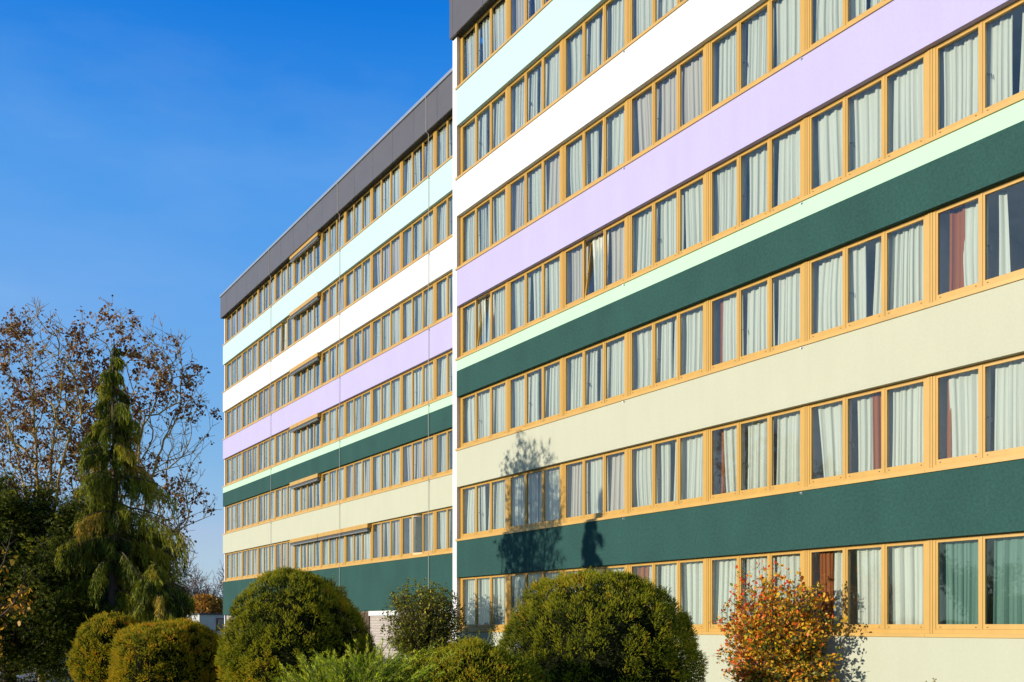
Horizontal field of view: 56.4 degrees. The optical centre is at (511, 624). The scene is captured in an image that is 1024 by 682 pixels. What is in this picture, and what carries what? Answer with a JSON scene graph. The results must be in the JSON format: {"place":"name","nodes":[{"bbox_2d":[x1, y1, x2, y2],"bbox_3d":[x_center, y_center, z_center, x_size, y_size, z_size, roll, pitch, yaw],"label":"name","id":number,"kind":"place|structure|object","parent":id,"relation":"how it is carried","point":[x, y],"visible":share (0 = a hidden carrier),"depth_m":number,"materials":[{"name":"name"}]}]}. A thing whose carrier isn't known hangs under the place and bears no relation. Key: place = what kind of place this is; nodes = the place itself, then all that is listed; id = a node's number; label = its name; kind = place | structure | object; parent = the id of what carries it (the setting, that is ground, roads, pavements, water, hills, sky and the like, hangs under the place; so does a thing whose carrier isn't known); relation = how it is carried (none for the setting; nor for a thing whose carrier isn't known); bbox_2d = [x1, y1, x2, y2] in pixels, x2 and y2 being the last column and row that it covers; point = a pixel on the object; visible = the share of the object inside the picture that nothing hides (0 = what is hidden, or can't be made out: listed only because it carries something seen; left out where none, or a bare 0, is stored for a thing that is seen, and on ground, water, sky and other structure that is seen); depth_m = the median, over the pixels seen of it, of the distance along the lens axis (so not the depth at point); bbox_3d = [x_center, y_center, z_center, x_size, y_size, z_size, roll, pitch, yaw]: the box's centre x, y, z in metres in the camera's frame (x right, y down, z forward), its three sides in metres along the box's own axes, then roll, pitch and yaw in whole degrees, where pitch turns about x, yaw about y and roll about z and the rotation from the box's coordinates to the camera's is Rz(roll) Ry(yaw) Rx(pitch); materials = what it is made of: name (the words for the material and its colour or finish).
{"place":"outdoors","nodes":[
{"label":"outdoors","id":0,"kind":"place"},
{"bbox_2d":[51,643,393,681],"bbox_3d":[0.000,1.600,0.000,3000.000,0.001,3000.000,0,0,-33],"label":"ground","id":1,"kind":"structure","parent":0,"point":[384,659],"depth_m":37.29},
{"bbox_2d":[0,530,36,658],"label":"maple tree","id":2,"kind":"object","parent":1,"relation":"on","point":[19,593],"visible":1,"depth_m":20.86,"materials":[{"name":"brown plant"}]},
{"bbox_2d":[0,298,101,681],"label":"bare tree","id":3,"kind":"object","parent":1,"relation":"on","point":[63,462],"visible":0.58,"depth_m":24.59,"materials":[{"name":"brown plant"}]},
{"bbox_2d":[0,465,115,681],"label":"yew tree","id":4,"kind":"object","parent":1,"relation":"on","point":[30,527],"visible":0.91,"depth_m":21.97,"materials":[{"name":"green plant"}]},
{"bbox_2d":[65,611,140,681],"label":"yew bush","id":5,"kind":"object","parent":1,"relation":"on","point":[88,659],"visible":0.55,"depth_m":19.41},
{"bbox_2d":[41,342,193,636],"bbox_3d":[-9.282,-2.549,22.544,2.886,8.310,3.148,0,0,42],"label":"weeping conifer","id":6,"kind":"object","parent":1,"relation":"on","point":[104,553],"visible":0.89,"depth_m":22.48,"materials":[{"name":"green plant"}]},
{"bbox_2d":[49,497,198,657],"bbox_3d":[-10.240,-0.921,24.606,4.316,5.051,3.974,0,0,-33],"label":"yew tree","id":7,"kind":"object","parent":1,"relation":"on","point":[137,558],"visible":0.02,"depth_m":24.23,"materials":[{"name":"green plant"}]},
{"bbox_2d":[49,295,221,567],"bbox_3d":[-10.129,-3.682,25.978,4.246,10.576,3.838,0,0,37],"label":"bare tree","id":8,"kind":"object","parent":1,"relation":"on","point":[156,384],"visible":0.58,"depth_m":25.82,"materials":[{"name":"brown plant"}]},
{"bbox_2d":[127,561,197,624],"bbox_3d":[-7.879,0.099,21.077,1.692,3.017,1.589,0,0,40],"label":"weeping conifer","id":9,"kind":"object","parent":1,"relation":"on","point":[161,599],"visible":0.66,"depth_m":20.88,"materials":[{"name":"green plant"}]},
{"bbox_2d":[106,616,222,681],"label":"yew bush","id":10,"kind":"object","parent":1,"relation":"on","point":[181,650],"visible":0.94,"depth_m":17.77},
{"bbox_2d":[192,593,222,612],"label":"autumn tree","id":11,"kind":"object","parent":1,"relation":"on","point":[207,603],"visible":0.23,"depth_m":86.79,"materials":[{"name":"brown plant"}]},
{"bbox_2d":[212,562,377,681],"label":"yew bush","id":12,"kind":"object","parent":1,"relation":"on","point":[267,634],"visible":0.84,"depth_m":16.15,"materials":[{"name":"plant"}]},
{"bbox_2d":[273,634,482,681],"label":"juniper bush","id":13,"kind":"object","parent":1,"relation":"on","point":[336,670],"visible":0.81,"depth_m":9.99,"materials":[{"name":"green plant"}]},
{"bbox_2d":[379,577,467,658],"bbox_3d":[-3.041,-0.034,32.956,3.052,3.299,3.120,0,0,-33],"label":"evergreen bush","id":14,"kind":"object","parent":1,"relation":"on","point":[428,624],"visible":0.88,"depth_m":32.46,"materials":[{"name":"green plant"}]},
{"bbox_2d":[399,629,550,681],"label":"yew bush","id":15,"kind":"object","parent":1,"relation":"on","point":[488,661],"visible":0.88,"depth_m":10.07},
{"bbox_2d":[495,567,708,681],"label":"yew bush","id":16,"kind":"object","parent":1,"relation":"on","point":[589,631],"visible":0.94,"depth_m":11.49,"materials":[{"name":"plant"}]},
{"bbox_2d":[709,556,847,681],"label":"autumn bush","id":17,"kind":"object","parent":1,"relation":"on","point":[777,642],"visible":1,"depth_m":20.90,"materials":[{"name":"orange plant"}]},
{"bbox_2d":[0,0,482,596],"label":"sky","id":18,"kind":"structure","parent":0,"point":[151,151],"materials":[{"name":"blue"}]},
{"bbox_2d":[219,67,452,658],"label":"apartment block","id":19,"kind":"structure","parent":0,"point":[336,306],"depth_m":48.35,"materials":[{"name":"paint"}]},
{"bbox_2d":[226,550,241,579],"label":"window","id":20,"kind":"structure","parent":19,"relation":"in","point":[233,566],"depth_m":65.74,"materials":[{"name":"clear glass"}]},
{"bbox_2d":[226,501,241,532],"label":"window","id":21,"kind":"structure","parent":19,"relation":"in","point":[235,510],"depth_m":65.74,"materials":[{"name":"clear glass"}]},
{"bbox_2d":[242,547,257,577],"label":"window","id":22,"kind":"structure","parent":19,"relation":"in","point":[251,561],"depth_m":62.78,"materials":[{"name":"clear glass"}]},
{"bbox_2d":[258,544,274,575],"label":"window","id":23,"kind":"structure","parent":19,"relation":"in","point":[268,551],"depth_m":60.12,"materials":[{"name":"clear glass"}]},
{"bbox_2d":[258,490,274,523],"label":"window","id":24,"kind":"structure","parent":19,"relation":"in","point":[267,499],"depth_m":60.08,"materials":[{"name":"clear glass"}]},
{"bbox_2d":[258,436,274,471],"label":"window","id":25,"kind":"structure","parent":19,"relation":"in","point":[268,448],"depth_m":60.12,"materials":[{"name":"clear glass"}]},
{"bbox_2d":[258,382,274,419],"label":"window","id":26,"kind":"structure","parent":19,"relation":"in","point":[268,396],"depth_m":60.09,"materials":[{"name":"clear glass"}]},
{"bbox_2d":[258,328,274,366],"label":"window","id":27,"kind":"structure","parent":19,"relation":"in","point":[269,342],"depth_m":60.14,"materials":[{"name":"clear glass"}]},
{"bbox_2d":[258,274,274,314],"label":"window","id":28,"kind":"structure","parent":19,"relation":"in","point":[268,291],"depth_m":60.14,"materials":[{"name":"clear glass"}]},
{"bbox_2d":[275,485,293,519],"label":"window","id":29,"kind":"structure","parent":19,"relation":"in","point":[286,495],"depth_m":57.45,"materials":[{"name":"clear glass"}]},
{"bbox_2d":[275,429,293,464],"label":"window","id":30,"kind":"structure","parent":19,"relation":"in","point":[287,438],"depth_m":57.45,"materials":[{"name":"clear glass"}]},
{"bbox_2d":[275,373,293,409],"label":"window","id":31,"kind":"structure","parent":19,"relation":"in","point":[286,384],"depth_m":57.41,"materials":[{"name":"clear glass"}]},
{"bbox_2d":[275,261,293,300],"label":"window","id":32,"kind":"structure","parent":19,"relation":"in","point":[286,277],"depth_m":57.43,"materials":[{"name":"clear glass"}]},
{"bbox_2d":[294,540,320,570],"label":"window","id":33,"kind":"structure","parent":19,"relation":"in","point":[311,548],"depth_m":53.96,"materials":[{"name":"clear glass"}]},
{"bbox_2d":[294,477,320,513],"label":"window","id":34,"kind":"structure","parent":19,"relation":"in","point":[314,485],"depth_m":54.09,"materials":[{"name":"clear glass"}]},
{"bbox_2d":[294,417,320,456],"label":"window","id":35,"kind":"structure","parent":19,"relation":"in","point":[315,425],"depth_m":54.18,"materials":[{"name":"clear glass"}]},
{"bbox_2d":[294,357,320,399],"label":"window","id":36,"kind":"structure","parent":19,"relation":"in","point":[308,388],"depth_m":53.97,"materials":[{"name":"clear glass"}]},
{"bbox_2d":[294,296,320,342],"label":"window","id":37,"kind":"structure","parent":19,"relation":"in","point":[308,321],"depth_m":54.16,"materials":[{"name":"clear glass"}]},
{"bbox_2d":[294,236,320,285],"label":"window","id":38,"kind":"structure","parent":19,"relation":"in","point":[314,247],"depth_m":54.13,"materials":[{"name":"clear glass"}]},
{"bbox_2d":[321,536,344,567],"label":"window","id":39,"kind":"structure","parent":19,"relation":"in","point":[332,545],"depth_m":51.24,"materials":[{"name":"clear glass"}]},
{"bbox_2d":[321,465,344,506],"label":"window","id":40,"kind":"structure","parent":19,"relation":"in","point":[331,494],"depth_m":51.30,"materials":[{"name":"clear glass"}]},
{"bbox_2d":[321,402,344,445],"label":"window","id":41,"kind":"structure","parent":19,"relation":"in","point":[332,417],"depth_m":51.15,"materials":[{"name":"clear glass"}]},
{"bbox_2d":[321,338,344,384],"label":"window","id":42,"kind":"structure","parent":19,"relation":"in","point":[329,355],"depth_m":51.15,"materials":[{"name":"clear glass"}]},
{"bbox_2d":[321,275,344,323],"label":"window","id":43,"kind":"structure","parent":19,"relation":"in","point":[332,296],"depth_m":51.25,"materials":[{"name":"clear glass"}]},
{"bbox_2d":[321,211,344,262],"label":"window","id":44,"kind":"structure","parent":19,"relation":"in","point":[332,235],"depth_m":51.16,"materials":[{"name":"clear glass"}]},
{"bbox_2d":[345,528,370,564],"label":"window","id":45,"kind":"structure","parent":19,"relation":"in","point":[364,537],"depth_m":48.46,"materials":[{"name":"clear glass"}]},
{"bbox_2d":[345,456,370,500],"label":"window","id":46,"kind":"structure","parent":19,"relation":"in","point":[359,486],"depth_m":48.42,"materials":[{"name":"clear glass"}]},
{"bbox_2d":[345,389,370,435],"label":"window","id":47,"kind":"structure","parent":19,"relation":"in","point":[355,405],"depth_m":48.46,"materials":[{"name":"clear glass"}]},
{"bbox_2d":[345,322,370,371],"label":"window","id":48,"kind":"structure","parent":19,"relation":"in","point":[365,335],"depth_m":48.46,"materials":[{"name":"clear glass"}]},
{"bbox_2d":[345,255,370,307],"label":"window","id":49,"kind":"structure","parent":19,"relation":"in","point":[360,278],"depth_m":48.51,"materials":[{"name":"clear glass"}]},
{"bbox_2d":[345,188,370,242],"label":"window","id":50,"kind":"structure","parent":19,"relation":"in","point":[360,215],"depth_m":48.49,"materials":[{"name":"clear glass"}]},
{"bbox_2d":[371,517,400,561],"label":"window","id":51,"kind":"structure","parent":19,"relation":"in","point":[381,526],"depth_m":45.76,"materials":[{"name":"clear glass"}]},
{"bbox_2d":[371,446,400,493],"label":"window","id":52,"kind":"structure","parent":19,"relation":"in","point":[388,466],"depth_m":45.81,"materials":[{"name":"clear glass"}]},
{"bbox_2d":[371,375,400,425],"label":"window","id":53,"kind":"structure","parent":19,"relation":"in","point":[389,395],"depth_m":45.75,"materials":[{"name":"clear glass"}]},
{"bbox_2d":[371,303,400,357],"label":"window","id":54,"kind":"structure","parent":19,"relation":"in","point":[389,326],"depth_m":45.74,"materials":[{"name":"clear glass"}]},
{"bbox_2d":[371,232,400,289],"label":"window","id":55,"kind":"structure","parent":19,"relation":"in","point":[388,259],"depth_m":45.81,"materials":[{"name":"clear glass"}]},
{"bbox_2d":[371,161,400,221],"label":"window","id":56,"kind":"structure","parent":19,"relation":"in","point":[388,192],"depth_m":45.78,"materials":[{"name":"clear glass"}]},
{"bbox_2d":[401,510,433,557],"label":"window","id":57,"kind":"structure","parent":19,"relation":"in","point":[431,516],"depth_m":43.12,"materials":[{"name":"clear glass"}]},
{"bbox_2d":[401,435,433,485],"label":"window","id":58,"kind":"structure","parent":19,"relation":"in","point":[417,451],"depth_m":43.16,"materials":[{"name":"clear glass"}]},
{"bbox_2d":[401,359,433,412],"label":"window","id":59,"kind":"structure","parent":19,"relation":"in","point":[417,381],"depth_m":43.09,"materials":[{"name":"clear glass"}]},
{"bbox_2d":[401,283,433,340],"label":"window","id":60,"kind":"structure","parent":19,"relation":"in","point":[411,307],"depth_m":43.16,"materials":[{"name":"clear glass"}]},
{"bbox_2d":[401,207,433,268],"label":"window","id":61,"kind":"structure","parent":19,"relation":"in","point":[418,234],"depth_m":43.12,"materials":[{"name":"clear glass"}]},
{"bbox_2d":[401,132,433,196],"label":"window","id":62,"kind":"structure","parent":19,"relation":"in","point":[413,169],"depth_m":43.21,"materials":[{"name":"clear glass"}]},
{"bbox_2d":[434,506,452,552],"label":"window","id":63,"kind":"structure","parent":19,"relation":"in","point":[446,514],"depth_m":41.15,"materials":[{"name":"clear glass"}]},
{"bbox_2d":[434,428,452,476],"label":"window","id":64,"kind":"structure","parent":19,"relation":"in","point":[447,462],"depth_m":40.99,"materials":[{"name":"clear glass"}]},
{"bbox_2d":[434,350,452,399],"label":"window","id":65,"kind":"structure","parent":19,"relation":"in","point":[447,361],"depth_m":41.06,"materials":[{"name":"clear glass"}]},
{"bbox_2d":[434,271,452,322],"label":"window","id":66,"kind":"structure","parent":19,"relation":"in","point":[447,284],"depth_m":41.08,"materials":[{"name":"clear glass"}]},
{"bbox_2d":[434,193,452,246],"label":"window","id":67,"kind":"structure","parent":19,"relation":"in","point":[446,220],"depth_m":41.11,"materials":[{"name":"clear glass"}]},
{"bbox_2d":[434,114,452,169],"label":"window","id":68,"kind":"structure","parent":19,"relation":"in","point":[446,134],"depth_m":41.08,"materials":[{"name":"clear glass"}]},
{"bbox_2d":[449,0,1023,681],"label":"apartment block","id":69,"kind":"structure","parent":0,"point":[739,284],"depth_m":23.40,"materials":[{"name":"paint"}]},
{"bbox_2d":[460,574,506,629],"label":"window","id":70,"kind":"structure","parent":69,"relation":"in","point":[494,587],"depth_m":33.82,"materials":[{"name":"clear glass"}]},
{"bbox_2d":[460,477,506,538],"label":"window","id":71,"kind":"structure","parent":69,"relation":"in","point":[476,499],"depth_m":33.97,"materials":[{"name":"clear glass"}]},
{"bbox_2d":[460,379,506,447],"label":"window","id":72,"kind":"structure","parent":69,"relation":"in","point":[487,410],"depth_m":33.88,"materials":[{"name":"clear glass"}]},
{"bbox_2d":[460,282,506,355],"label":"window","id":73,"kind":"structure","parent":69,"relation":"in","point":[497,306],"depth_m":34.02,"materials":[{"name":"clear glass"}]},
{"bbox_2d":[460,184,506,264],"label":"window","id":74,"kind":"structure","parent":69,"relation":"in","point":[476,232],"depth_m":33.99,"materials":[{"name":"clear glass"}]},
{"bbox_2d":[460,87,506,173],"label":"window","id":75,"kind":"structure","parent":69,"relation":"in","point":[476,133],"depth_m":33.96,"materials":[{"name":"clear glass"}]},
{"bbox_2d":[460,0,506,82],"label":"window","id":76,"kind":"structure","parent":69,"relation":"in","point":[494,27],"depth_m":33.92,"materials":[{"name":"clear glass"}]},
{"bbox_2d":[507,0,546,38],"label":"window","id":77,"kind":"structure","parent":69,"relation":"in","point":[523,7],"depth_m":32.06,"materials":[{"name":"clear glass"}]},
{"bbox_2d":[507,569,561,627],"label":"window","id":78,"kind":"structure","parent":69,"relation":"in","point":[522,580],"depth_m":31.98,"materials":[{"name":"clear glass"}]},
{"bbox_2d":[507,463,561,531],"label":"window","id":79,"kind":"structure","parent":69,"relation":"in","point":[522,513],"depth_m":31.32,"materials":[{"name":"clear glass"}]},
{"bbox_2d":[507,357,561,432],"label":"window","id":80,"kind":"structure","parent":69,"relation":"in","point":[526,388],"depth_m":31.28,"materials":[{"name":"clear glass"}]},
{"bbox_2d":[507,252,561,334],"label":"window","id":81,"kind":"structure","parent":69,"relation":"in","point":[547,279],"depth_m":31.23,"materials":[{"name":"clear glass"}]},
{"bbox_2d":[507,146,561,235],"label":"window","id":82,"kind":"structure","parent":69,"relation":"in","point":[546,194],"depth_m":31.24,"materials":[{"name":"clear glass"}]},
{"bbox_2d":[507,40,561,137],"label":"window","id":83,"kind":"structure","parent":69,"relation":"in","point":[526,92],"depth_m":31.30,"materials":[{"name":"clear glass"}]},
{"bbox_2d":[562,448,627,522],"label":"window","id":84,"kind":"structure","parent":69,"relation":"in","point":[606,501],"depth_m":28.57,"materials":[{"name":"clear glass"}]},
{"bbox_2d":[562,331,627,415],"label":"window","id":85,"kind":"structure","parent":69,"relation":"in","point":[614,355],"depth_m":28.64,"materials":[{"name":"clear glass"}]},
{"bbox_2d":[562,215,627,308],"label":"window","id":86,"kind":"structure","parent":69,"relation":"in","point":[581,257],"depth_m":28.60,"materials":[{"name":"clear glass"}]},
{"bbox_2d":[562,99,627,201],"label":"window","id":87,"kind":"structure","parent":69,"relation":"in","point":[584,153],"depth_m":28.66,"materials":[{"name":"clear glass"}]},
{"bbox_2d":[562,0,627,94],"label":"window","id":88,"kind":"structure","parent":69,"relation":"in","point":[585,46],"depth_m":28.59,"materials":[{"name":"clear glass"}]},
{"bbox_2d":[628,0,682,42],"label":"window","id":89,"kind":"structure","parent":69,"relation":"in","point":[648,12],"depth_m":26.76,"materials":[{"name":"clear glass"}]},
{"bbox_2d":[628,557,706,631],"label":"window","id":90,"kind":"structure","parent":69,"relation":"in","point":[695,569],"depth_m":25.38,"materials":[{"name":"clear glass"}]},
{"bbox_2d":[628,429,706,512],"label":"window","id":91,"kind":"structure","parent":69,"relation":"in","point":[653,458],"depth_m":26.04,"materials":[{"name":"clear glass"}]},
{"bbox_2d":[628,300,706,395],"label":"window","id":92,"kind":"structure","parent":69,"relation":"in","point":[654,344],"depth_m":25.92,"materials":[{"name":"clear glass"}]},
{"bbox_2d":[628,172,706,277],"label":"window","id":93,"kind":"structure","parent":69,"relation":"in","point":[687,210],"depth_m":25.96,"materials":[{"name":"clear glass"}]},
{"bbox_2d":[628,43,706,160],"bbox_3d":[4.256,-13.922,25.896,0.286,2.025,3.124,0,0,-33],"label":"window","id":94,"kind":"structure","parent":69,"relation":"in","point":[680,99],"depth_m":25.91,"materials":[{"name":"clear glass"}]},
{"bbox_2d":[707,549,804,631],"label":"window","id":95,"kind":"structure","parent":69,"relation":"in","point":[726,572],"depth_m":23.62,"materials":[{"name":"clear glass"}]},
{"bbox_2d":[707,406,804,501],"bbox_3d":[5.974,-4.022,23.282,0.286,2.025,3.124,0,0,-33],"label":"window","id":96,"kind":"structure","parent":69,"relation":"in","point":[790,422],"depth_m":23.25,"materials":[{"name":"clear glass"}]},
{"bbox_2d":[707,262,804,371],"bbox_3d":[5.974,-7.322,23.282,0.287,2.025,3.124,0,0,-33],"label":"window","id":97,"kind":"structure","parent":69,"relation":"in","point":[760,331],"depth_m":23.25,"materials":[{"name":"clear glass"}]},
{"bbox_2d":[707,118,804,241],"bbox_3d":[5.975,-10.622,23.282,0.288,2.025,3.124,0,0,-33],"label":"window","id":98,"kind":"structure","parent":69,"relation":"in","point":[726,212],"depth_m":23.36,"materials":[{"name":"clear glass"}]},
{"bbox_2d":[707,0,804,110],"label":"window","id":99,"kind":"structure","parent":69,"relation":"in","point":[790,14],"depth_m":23.41,"materials":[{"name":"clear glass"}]},
{"bbox_2d":[805,0,884,49],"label":"window","id":100,"kind":"structure","parent":69,"relation":"in","point":[830,16],"depth_m":21.56,"materials":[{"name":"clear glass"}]},
{"bbox_2d":[805,539,929,632],"bbox_3d":[7.694,-0.722,20.669,0.289,2.025,3.124,0,0,-33],"label":"window","id":101,"kind":"structure","parent":69,"relation":"in","point":[910,559],"depth_m":20.57,"materials":[{"name":"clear glass"}]},
{"bbox_2d":[805,376,929,486],"bbox_3d":[7.693,-4.022,20.668,0.286,2.025,3.124,0,0,-33],"label":"window","id":102,"kind":"structure","parent":69,"relation":"in","point":[894,421],"depth_m":20.54,"materials":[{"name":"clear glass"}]},
{"bbox_2d":[805,212,929,340],"bbox_3d":[7.694,-7.322,20.669,0.289,2.025,3.124,0,0,-33],"label":"window","id":103,"kind":"structure","parent":69,"relation":"in","point":[902,258],"depth_m":20.59,"materials":[{"name":"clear glass"}]},
{"bbox_2d":[805,49,929,195],"bbox_3d":[7.693,-10.622,20.669,0.287,2.025,3.124,0,0,-33],"label":"window","id":104,"kind":"structure","parent":69,"relation":"in","point":[892,117],"depth_m":20.68,"materials":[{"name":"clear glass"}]},
{"bbox_2d":[930,531,1023,633],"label":"window","id":105,"kind":"structure","parent":69,"relation":"in","point":[966,558],"depth_m":18.51,"materials":[{"name":"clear glass"}]},
{"bbox_2d":[930,353,1023,467],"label":"window","id":106,"kind":"structure","parent":69,"relation":"in","point":[969,418],"depth_m":18.49,"materials":[{"name":"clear glass"}]},
{"bbox_2d":[930,175,1023,302],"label":"window","id":107,"kind":"structure","parent":69,"relation":"in","point":[969,223],"depth_m":18.78,"materials":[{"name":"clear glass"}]},
{"bbox_2d":[930,0,1023,137],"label":"window","id":108,"kind":"structure","parent":69,"relation":"in","point":[971,77],"depth_m":18.72,"materials":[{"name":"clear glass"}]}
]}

